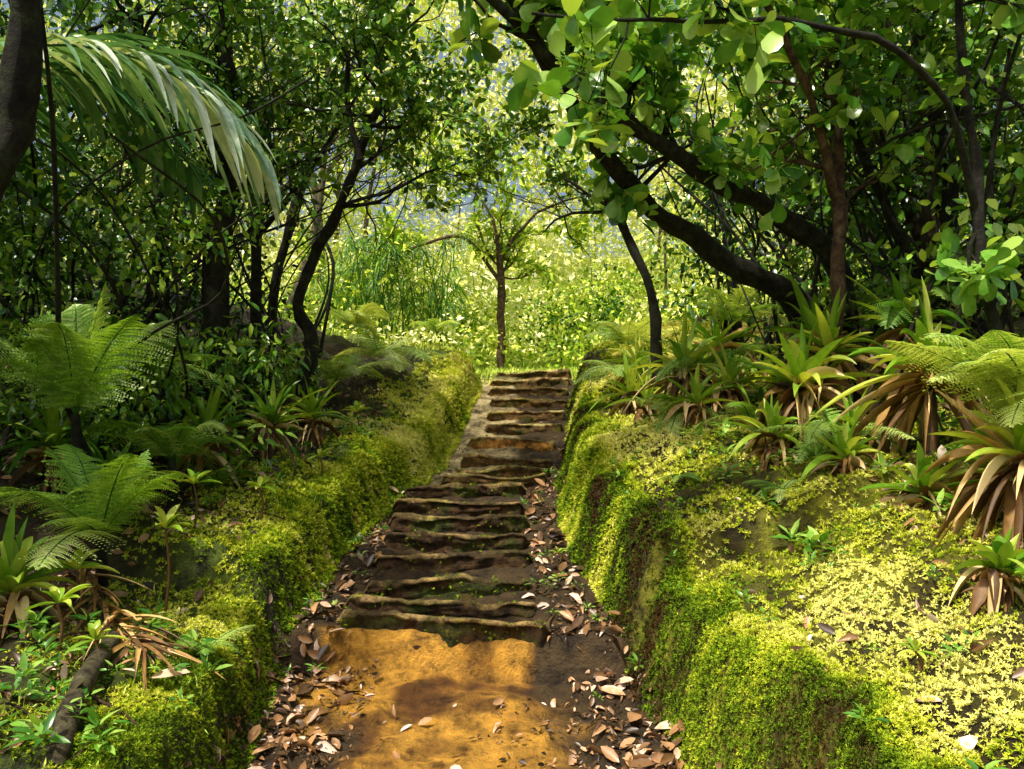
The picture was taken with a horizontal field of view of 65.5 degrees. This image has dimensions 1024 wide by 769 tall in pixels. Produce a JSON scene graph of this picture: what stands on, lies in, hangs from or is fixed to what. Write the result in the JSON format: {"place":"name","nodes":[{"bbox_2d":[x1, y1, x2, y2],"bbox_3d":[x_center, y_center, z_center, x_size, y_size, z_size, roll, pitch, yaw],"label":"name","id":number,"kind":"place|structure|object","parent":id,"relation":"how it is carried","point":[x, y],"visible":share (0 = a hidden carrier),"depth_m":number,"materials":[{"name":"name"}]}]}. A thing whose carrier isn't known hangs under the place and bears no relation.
{"place":"outdoors","nodes":[
{"label":"outdoors","id":0,"kind":"place"},
{"bbox_2d":[0,0,1022,258],"label":"sky","id":1,"kind":"structure","parent":0,"point":[468,199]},
{"bbox_2d":[0,242,1023,768],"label":"ground","id":2,"kind":"structure","parent":0,"point":[436,680],"depth_m":3.90,"materials":[{"name":"soil"}]},
{"bbox_2d":[0,0,42,203],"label":"rainforest tree","id":3,"kind":"object","parent":2,"relation":"on","point":[21,66],"visible":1,"depth_m":3.01,"materials":[{"name":"brown plant"}]},
{"bbox_2d":[0,358,56,394],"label":"fern","id":4,"kind":"object","parent":2,"relation":"on","point":[7,373],"visible":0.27,"depth_m":4.20,"materials":[{"name":"green plant"}]},
{"bbox_2d":[0,501,102,645],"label":"bromeliad","id":5,"kind":"object","parent":2,"relation":"on","point":[14,572],"visible":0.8,"depth_m":3.27,"materials":[{"name":"green plant"}]},
{"bbox_2d":[21,584,91,652],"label":"seedling","id":6,"kind":"object","parent":2,"relation":"on","point":[56,594],"visible":0.94,"depth_m":3.06,"materials":[{"name":"green plant"}]},
{"bbox_2d":[0,396,140,498],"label":"bromeliad","id":7,"kind":"object","parent":2,"relation":"on","point":[53,426],"visible":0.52,"depth_m":4.62,"materials":[{"name":"green plant"}]},
{"bbox_2d":[45,500,102,576],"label":"seedling","id":8,"kind":"object","parent":2,"relation":"on","point":[59,514],"visible":0.16,"depth_m":3.86,"materials":[{"name":"green plant"}]},
{"bbox_2d":[40,631,120,768],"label":"fallen log","id":9,"kind":"object","parent":2,"relation":"on","point":[88,673],"visible":0.84,"depth_m":2.43,"materials":[{"name":"brown wood"}]},
{"bbox_2d":[41,545,119,624],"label":"seedling","id":10,"kind":"object","parent":2,"relation":"on","point":[73,564],"visible":0.8,"depth_m":3.46,"materials":[{"name":"green plant"}]},
{"bbox_2d":[0,281,176,504],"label":"fern","id":11,"kind":"object","parent":2,"relation":"on","point":[82,368],"visible":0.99,"depth_m":4.08,"materials":[{"name":"green plant"}]},
{"bbox_2d":[0,444,180,599],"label":"fern","id":12,"kind":"object","parent":2,"relation":"on","point":[91,521],"visible":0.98,"depth_m":3.71,"materials":[{"name":"green plant"}]},
{"bbox_2d":[0,0,186,273],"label":"rainforest tree","id":13,"kind":"object","parent":2,"relation":"on","point":[71,33],"visible":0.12,"depth_m":5.43,"materials":[{"name":"green plant"}]},
{"bbox_2d":[0,465,187,510],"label":"fern","id":14,"kind":"object","parent":2,"relation":"on","point":[84,487],"visible":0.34,"depth_m":3.95,"materials":[{"name":"green plant"}]},
{"bbox_2d":[63,620,129,655],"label":"seedling","id":15,"kind":"object","parent":2,"relation":"on","point":[94,628],"visible":0.77,"depth_m":2.86,"materials":[{"name":"green plant"}]},
{"bbox_2d":[39,438,194,510],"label":"bromeliad","id":16,"kind":"object","parent":2,"relation":"on","point":[110,457],"visible":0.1,"depth_m":4.56,"materials":[{"name":"green plant"}]},
{"bbox_2d":[2,0,254,396],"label":"rainforest tree","id":17,"kind":"object","parent":2,"relation":"on","point":[109,154],"visible":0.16,"depth_m":6.38,"materials":[{"name":"green plant"}]},
{"bbox_2d":[0,32,281,228],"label":"palm tree","id":18,"kind":"object","parent":2,"relation":"on","point":[179,89],"visible":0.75,"depth_m":4.36,"materials":[{"name":"green plant"}]},
{"bbox_2d":[63,558,225,692],"bbox_3d":[-1.635,1.042,3.247,1.459,0.490,0.510,-2,-3,44],"label":"dead palm frond","id":19,"kind":"object","parent":2,"relation":"on","point":[142,644],"visible":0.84,"depth_m":3.19,"materials":[{"name":"brown plant"}]},
{"bbox_2d":[85,414,230,509],"bbox_3d":[-2.003,0.486,4.706,0.686,0.619,0.963,0,-2,0],"label":"fern","id":20,"kind":"object","parent":2,"relation":"on","point":[156,437],"visible":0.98,"depth_m":4.61,"materials":[{"name":"green plant"}]},
{"bbox_2d":[0,0,327,477],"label":"understory shrubs","id":21,"kind":"object","parent":2,"relation":"on","point":[173,408],"visible":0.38,"depth_m":5.44,"materials":[{"name":"green plant"}]},
{"bbox_2d":[0,456,328,764],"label":"twigs","id":22,"kind":"object","parent":2,"relation":"on","point":[25,711],"visible":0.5,"depth_m":3.41,"materials":[{"name":"brown plant"}]},
{"bbox_2d":[94,325,243,459],"bbox_3d":[-2.493,0.040,5.270,1.188,1.007,0.950,0,-2,0],"label":"fern","id":23,"kind":"object","parent":2,"relation":"on","point":[176,365],"visible":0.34,"depth_m":5.22,"materials":[{"name":"green plant"}]},
{"bbox_2d":[132,376,262,491],"bbox_3d":[-1.933,0.581,5.124,0.920,1.283,0.930,2,-3,-43],"label":"bromeliad","id":24,"kind":"object","parent":2,"relation":"on","point":[209,412],"visible":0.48,"depth_m":5.14,"materials":[{"name":"green plant"}]},
{"bbox_2d":[176,469,222,528],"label":"seedling","id":25,"kind":"object","parent":2,"relation":"on","point":[193,479],"visible":0.94,"depth_m":4.37,"materials":[{"name":"green plant"}]},
{"bbox_2d":[175,625,254,655],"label":"fern","id":26,"kind":"object","parent":2,"relation":"on","point":[206,645],"visible":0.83,"depth_m":3.25,"materials":[{"name":"green plant"}]},
{"bbox_2d":[174,454,257,488],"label":"fern","id":27,"kind":"object","parent":2,"relation":"on","point":[220,473],"visible":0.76,"depth_m":4.86,"materials":[{"name":"green plant"}]},
{"bbox_2d":[95,0,353,433],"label":"rainforest tree","id":28,"kind":"object","parent":2,"relation":"on","point":[216,311],"visible":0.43,"depth_m":5.95,"materials":[{"name":"green plant"}]},
{"bbox_2d":[73,0,440,409],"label":"rainforest tree","id":29,"kind":"object","parent":2,"relation":"on","point":[256,290],"visible":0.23,"depth_m":7.03,"materials":[{"name":"green plant"}]},
{"bbox_2d":[244,475,281,520],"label":"seedling","id":30,"kind":"object","parent":2,"relation":"on","point":[260,483],"visible":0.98,"depth_m":4.57,"materials":[{"name":"green plant"}]},
{"bbox_2d":[219,376,336,473],"bbox_3d":[-1.748,0.538,5.635,0.814,1.222,0.782,-2,-3,43],"label":"bromeliad","id":31,"kind":"object","parent":2,"relation":"on","point":[271,415],"visible":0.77,"depth_m":5.66,"materials":[{"name":"green plant"}]},
{"bbox_2d":[233,341,335,426],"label":"bromeliad","id":32,"kind":"object","parent":2,"relation":"on","point":[292,380],"visible":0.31,"depth_m":6.76,"materials":[{"name":"green plant"}]},
{"bbox_2d":[277,375,357,452],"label":"bromeliad","id":33,"kind":"object","parent":2,"relation":"on","point":[312,404],"visible":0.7,"depth_m":6.16,"materials":[{"name":"green plant"}]},
{"bbox_2d":[290,352,407,386],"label":"fern","id":34,"kind":"object","parent":2,"relation":"on","point":[342,367],"visible":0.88,"depth_m":7.63,"materials":[{"name":"green plant"}]},
{"bbox_2d":[306,302,392,332],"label":"fern","id":35,"kind":"object","parent":2,"relation":"on","point":[353,317],"visible":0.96,"depth_m":9.55,"materials":[{"name":"green plant"}]},
{"bbox_2d":[259,0,508,362],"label":"rainforest tree","id":36,"kind":"object","parent":2,"relation":"on","point":[287,235],"visible":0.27,"depth_m":8.51,"materials":[{"name":"green plant"}]},
{"bbox_2d":[1,0,988,205],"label":"canopy foliage","id":37,"kind":"object","parent":36,"relation":"attached to","point":[386,19],"visible":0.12,"depth_m":7.86,"materials":[{"name":"green plant"}]},
{"bbox_2d":[275,224,498,343],"bbox_3d":[-2.051,-1.390,13.269,3.760,2.499,3.511,0,-2,0],"label":"bamboo","id":38,"kind":"object","parent":2,"relation":"on","point":[372,286],"visible":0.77,"depth_m":12.77,"materials":[{"name":"green plant"}]},
{"bbox_2d":[0,298,776,768],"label":"grass","id":39,"kind":"structure","parent":2,"relation":"on","point":[494,370],"depth_m":10.29,"materials":[{"name":"green plant"}]},
{"bbox_2d":[329,324,447,371],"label":"fern","id":40,"kind":"object","parent":2,"relation":"on","point":[377,350],"visible":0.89,"depth_m":8.47,"materials":[{"name":"green plant"}]},
{"bbox_2d":[198,0,592,428],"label":"slender tree","id":41,"kind":"object","parent":2,"relation":"on","point":[419,115],"visible":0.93,"depth_m":6.15,"materials":[{"name":"green plant"}]},
{"bbox_2d":[408,318,460,340],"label":"fern","id":42,"kind":"object","parent":2,"relation":"on","point":[437,327],"visible":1,"depth_m":10.60,"materials":[{"name":"green plant"}]},
{"bbox_2d":[284,112,609,368],"bbox_3d":[-0.866,-2.334,13.106,5.469,4.473,2.246,0,-2,-10],"label":"tree","id":43,"kind":"object","parent":2,"relation":"on","point":[501,247],"visible":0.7,"depth_m":13.02,"materials":[{"name":"green plant"}]},
{"bbox_2d":[336,369,571,649],"bbox_3d":[-0.115,0.693,7.636,1.290,2.080,7.510,0,-2,5],"label":"earthen stairway","id":44,"kind":"object","parent":2,"relation":"on","point":[397,611],"visible":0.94,"depth_m":5.11,"materials":[{"name":"brown stone"}]},
{"bbox_2d":[61,195,911,371],"bbox_3d":[0.012,-3.539,20.804,23.840,8.396,20.138,0,-2,0],"label":"hillside foliage","id":45,"kind":"object","parent":2,"relation":"on","point":[549,320],"visible":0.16,"depth_m":15.52,"materials":[{"name":"green plant"}]},
{"bbox_2d":[0,321,1010,768],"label":"ground herbs","id":46,"kind":"object","parent":2,"relation":"on","point":[812,535],"visible":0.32,"depth_m":3.30,"materials":[{"name":"green plant"}]},
{"bbox_2d":[0,305,1023,768],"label":"moss","id":47,"kind":"object","parent":2,"relation":"on","point":[594,441],"visible":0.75,"depth_m":3.67,"materials":[{"name":"green plant"}]},
{"bbox_2d":[154,504,193,616],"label":"seedling","id":48,"kind":"object","parent":47,"relation":"on","point":[163,519],"visible":0.97,"depth_m":3.71,"materials":[{"name":"green plant"}]},
{"bbox_2d":[307,448,332,475],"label":"seedling","id":49,"kind":"object","parent":47,"relation":"on","point":[320,452],"visible":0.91,"depth_m":5.38,"materials":[{"name":"green plant"}]},
{"bbox_2d":[340,401,372,432],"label":"seedling","id":50,"kind":"object","parent":47,"relation":"on","point":[356,407],"visible":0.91,"depth_m":6.39,"materials":[{"name":"green plant"}]},
{"bbox_2d":[573,350,663,384],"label":"fern","id":51,"kind":"object","parent":47,"relation":"on","point":[616,368],"visible":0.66,"depth_m":7.27,"materials":[{"name":"green plant"}]},
{"bbox_2d":[583,316,676,344],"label":"fern","id":52,"kind":"object","parent":47,"relation":"on","point":[617,334],"visible":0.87,"depth_m":8.52,"materials":[{"name":"green plant"}]},
{"bbox_2d":[655,340,778,382],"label":"fern","id":53,"kind":"object","parent":47,"relation":"on","point":[711,358],"visible":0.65,"depth_m":5.83,"materials":[{"name":"green plant"}]},
{"bbox_2d":[0,0,1023,491],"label":"trees","id":54,"kind":"object","parent":2,"relation":"on","point":[120,300],"visible":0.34,"depth_m":5.54,"materials":[{"name":"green plant"}]},
{"bbox_2d":[0,330,1023,768],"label":"leaf litter","id":55,"kind":"object","parent":2,"relation":"on","point":[640,758],"visible":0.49,"depth_m":3.65,"materials":[{"name":"brown plant"}]},
{"bbox_2d":[0,0,1023,326],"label":"background trees","id":56,"kind":"object","parent":2,"relation":"on","point":[658,182],"visible":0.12,"depth_m":18.76,"materials":[{"name":"green plant"}]},
{"bbox_2d":[550,546,567,562],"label":"seedling","id":57,"kind":"object","parent":2,"relation":"on","point":[558,551],"visible":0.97,"depth_m":4.86,"materials":[{"name":"green plant"}]},
{"bbox_2d":[492,29,716,398],"bbox_3d":[0.692,-1.638,6.987,1.577,3.582,2.739,1,-3,-14],"label":"rainforest tree","id":58,"kind":"object","parent":2,"relation":"on","point":[653,304],"visible":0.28,"depth_m":7.02,"materials":[{"name":"green plant"}]},
{"bbox_2d":[590,332,651,401],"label":"bromeliad","id":59,"kind":"object","parent":2,"relation":"on","point":[634,354],"visible":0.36,"depth_m":7.60,"materials":[{"name":"green plant"}]},
{"bbox_2d":[586,348,679,415],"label":"bromeliad","id":60,"kind":"object","parent":2,"relation":"on","point":[628,387],"visible":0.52,"depth_m":6.63,"materials":[{"name":"green plant"}]},
{"bbox_2d":[600,360,679,425],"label":"bromeliad","id":61,"kind":"object","parent":2,"relation":"on","point":[641,396],"visible":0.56,"depth_m":6.15,"materials":[{"name":"green plant"}]},
{"bbox_2d":[435,0,859,381],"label":"clusia tree","id":62,"kind":"object","parent":2,"relation":"on","point":[663,56],"visible":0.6,"depth_m":5.09,"materials":[{"name":"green plant"}]},
{"bbox_2d":[618,394,718,440],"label":"fern","id":63,"kind":"object","parent":2,"relation":"on","point":[666,403],"visible":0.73,"depth_m":5.37,"materials":[{"name":"green plant"}]},
{"bbox_2d":[603,0,742,342],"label":"rainforest tree","id":64,"kind":"object","parent":2,"relation":"on","point":[732,283],"depth_m":8.52,"materials":[{"name":"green plant"}]},
{"bbox_2d":[650,472,698,486],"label":"fern","id":65,"kind":"object","parent":2,"relation":"on","point":[685,474],"visible":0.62,"depth_m":4.62,"materials":[{"name":"green plant"}]},
{"bbox_2d":[623,304,742,419],"bbox_3d":[1.309,0.140,5.996,0.921,1.482,0.848,0,-2,0],"label":"bromeliad","id":66,"kind":"object","parent":2,"relation":"on","point":[699,351],"visible":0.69,"depth_m":5.96,"materials":[{"name":"green plant"}]},
{"bbox_2d":[660,363,735,435],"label":"bromeliad","id":67,"kind":"object","parent":2,"relation":"on","point":[697,399],"visible":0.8,"depth_m":5.36,"materials":[{"name":"green plant"}]},
{"bbox_2d":[665,295,779,384],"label":"bromeliad","id":68,"kind":"object","parent":2,"relation":"on","point":[715,329],"visible":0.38,"depth_m":6.57,"materials":[{"name":"green plant"}]},
{"bbox_2d":[697,401,760,426],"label":"fern","id":69,"kind":"object","parent":2,"relation":"on","point":[746,407],"visible":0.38,"depth_m":5.12,"materials":[{"name":"green plant"}]},
{"bbox_2d":[681,340,784,422],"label":"bromeliad","id":70,"kind":"object","parent":2,"relation":"on","point":[739,393],"visible":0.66,"depth_m":5.46,"materials":[{"name":"green plant"}]},
{"bbox_2d":[693,284,791,357],"bbox_3d":[1.994,-0.392,6.797,0.868,0.841,1.087,-1,-3,13],"label":"fern","id":71,"kind":"object","parent":2,"relation":"on","point":[735,311],"visible":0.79,"depth_m":6.70,"materials":[{"name":"green plant"}]},
{"bbox_2d":[507,0,1023,360],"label":"clusia tree","id":72,"kind":"object","parent":2,"relation":"on","point":[986,269],"visible":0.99,"depth_m":3.64,"materials":[{"name":"green plant"}]},
{"bbox_2d":[719,392,816,471],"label":"bromeliad","id":73,"kind":"object","parent":2,"relation":"on","point":[770,412],"visible":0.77,"depth_m":4.70,"materials":[{"name":"green plant"}]},
{"bbox_2d":[741,479,803,502],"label":"fern","id":74,"kind":"object","parent":2,"relation":"on","point":[776,487],"visible":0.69,"depth_m":4.19,"materials":[{"name":"green plant"}]},
{"bbox_2d":[725,320,882,457],"bbox_3d":[1.776,0.224,4.882,0.905,1.304,0.878,-1,-3,30],"label":"bromeliad","id":75,"kind":"object","parent":2,"relation":"on","point":[801,372],"visible":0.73,"depth_m":4.82,"materials":[{"name":"green plant"}]},
{"bbox_2d":[684,0,952,383],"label":"clusia tree","id":76,"kind":"object","parent":2,"relation":"on","point":[776,151],"visible":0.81,"depth_m":4.92,"materials":[{"name":"green plant"}]},
{"bbox_2d":[761,273,875,400],"bbox_3d":[2.208,0.052,5.645,0.832,1.627,0.908,0,-2,0],"label":"bromeliad","id":77,"kind":"object","parent":2,"relation":"on","point":[808,326],"visible":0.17,"depth_m":5.55,"materials":[{"name":"green plant"}]},
{"bbox_2d":[634,0,1023,371],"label":"understory shrubs","id":78,"kind":"object","parent":2,"relation":"on","point":[950,171],"visible":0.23,"depth_m":6.59,"materials":[{"name":"green plant"}]},
{"bbox_2d":[769,286,897,428],"bbox_3d":[2.002,-0.009,4.999,0.822,1.181,0.844,0,-2,0],"label":"bromeliad","id":79,"kind":"object","parent":2,"relation":"on","point":[826,333],"visible":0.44,"depth_m":4.96,"materials":[{"name":"green plant"}]},
{"bbox_2d":[754,406,916,463],"bbox_3d":[1.844,0.277,4.526,0.861,0.321,0.878,-1,-3,31],"label":"fern","id":80,"kind":"object","parent":2,"relation":"on","point":[824,425],"visible":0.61,"depth_m":4.33,"materials":[{"name":"green plant"}]},
{"bbox_2d":[651,0,1023,333],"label":"rainforest tree","id":81,"kind":"object","parent":2,"relation":"on","point":[916,229],"visible":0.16,"depth_m":6.00,"materials":[{"name":"green plant"}]},
{"bbox_2d":[799,413,883,481],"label":"bromeliad","id":82,"kind":"object","parent":2,"relation":"on","point":[846,446],"visible":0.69,"depth_m":4.15,"materials":[{"name":"green plant"}]},
{"bbox_2d":[669,0,1023,333],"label":"rainforest tree","id":83,"kind":"object","parent":2,"relation":"on","point":[950,82],"visible":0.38,"depth_m":5.32,"materials":[{"name":"green plant"}]},
{"bbox_2d":[809,385,893,455],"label":"bromeliad","id":84,"kind":"object","parent":2,"relation":"on","point":[851,417],"visible":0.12,"depth_m":4.55,"materials":[{"name":"green plant"}]},
{"bbox_2d":[829,274,975,328],"bbox_3d":[2.543,-0.338,5.334,0.960,0.911,1.195,0,-2,0],"label":"fern","id":85,"kind":"object","parent":2,"relation":"on","point":[918,282],"visible":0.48,"depth_m":4.99,"materials":[{"name":"green plant"}]},
{"bbox_2d":[801,276,1012,469],"bbox_3d":[2.224,0.213,4.210,0.885,1.609,1.007,2,-3,-32],"label":"bromeliad","id":86,"kind":"object","parent":2,"relation":"on","point":[892,410],"visible":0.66,"depth_m":4.20,"materials":[{"name":"green plant"}]},
{"bbox_2d":[839,255,983,411],"bbox_3d":[2.537,-0.084,5.001,0.919,1.572,1.050,0,-2,0],"label":"bromeliad","id":87,"kind":"object","parent":2,"relation":"on","point":[892,335],"visible":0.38,"depth_m":4.99,"materials":[{"name":"green plant"}]},
{"bbox_2d":[892,636,940,672],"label":"seedling","id":88,"kind":"object","parent":2,"relation":"on","point":[916,646],"visible":0.95,"depth_m":2.56,"materials":[{"name":"green plant"}]},
{"bbox_2d":[857,441,979,516],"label":"bromeliad","id":89,"kind":"object","parent":2,"relation":"on","point":[927,485],"visible":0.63,"depth_m":3.74,"materials":[{"name":"green plant"}]},
{"bbox_2d":[885,330,1023,427],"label":"fern","id":90,"kind":"object","parent":2,"relation":"on","point":[987,371],"visible":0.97,"depth_m":3.36,"materials":[{"name":"green plant"}]},
{"bbox_2d":[920,366,1023,556],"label":"bromeliad","id":91,"kind":"object","parent":2,"relation":"on","point":[994,491],"visible":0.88,"depth_m":3.30,"materials":[{"name":"green plant"}]},
{"bbox_2d":[938,424,1008,497],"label":"bromeliad","id":92,"kind":"object","parent":2,"relation":"on","point":[958,475],"visible":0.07,"depth_m":3.79,"materials":[{"name":"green plant"}]},
{"bbox_2d":[948,527,1023,616],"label":"bromeliad","id":93,"kind":"object","parent":2,"relation":"on","point":[993,588],"visible":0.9,"depth_m":2.90,"materials":[{"name":"green plant"}]},
{"bbox_2d":[985,298,1023,403],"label":"bromeliad","id":94,"kind":"object","parent":2,"relation":"on","point":[1020,303],"visible":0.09,"depth_m":4.03,"materials":[{"name":"green plant"}]},
{"bbox_2d":[1007,558,1023,575],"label":"seedling","id":95,"kind":"object","parent":2,"relation":"on","point":[1019,563],"visible":1,"depth_m":2.71,"materials":[{"name":"green plant"}]}
]}

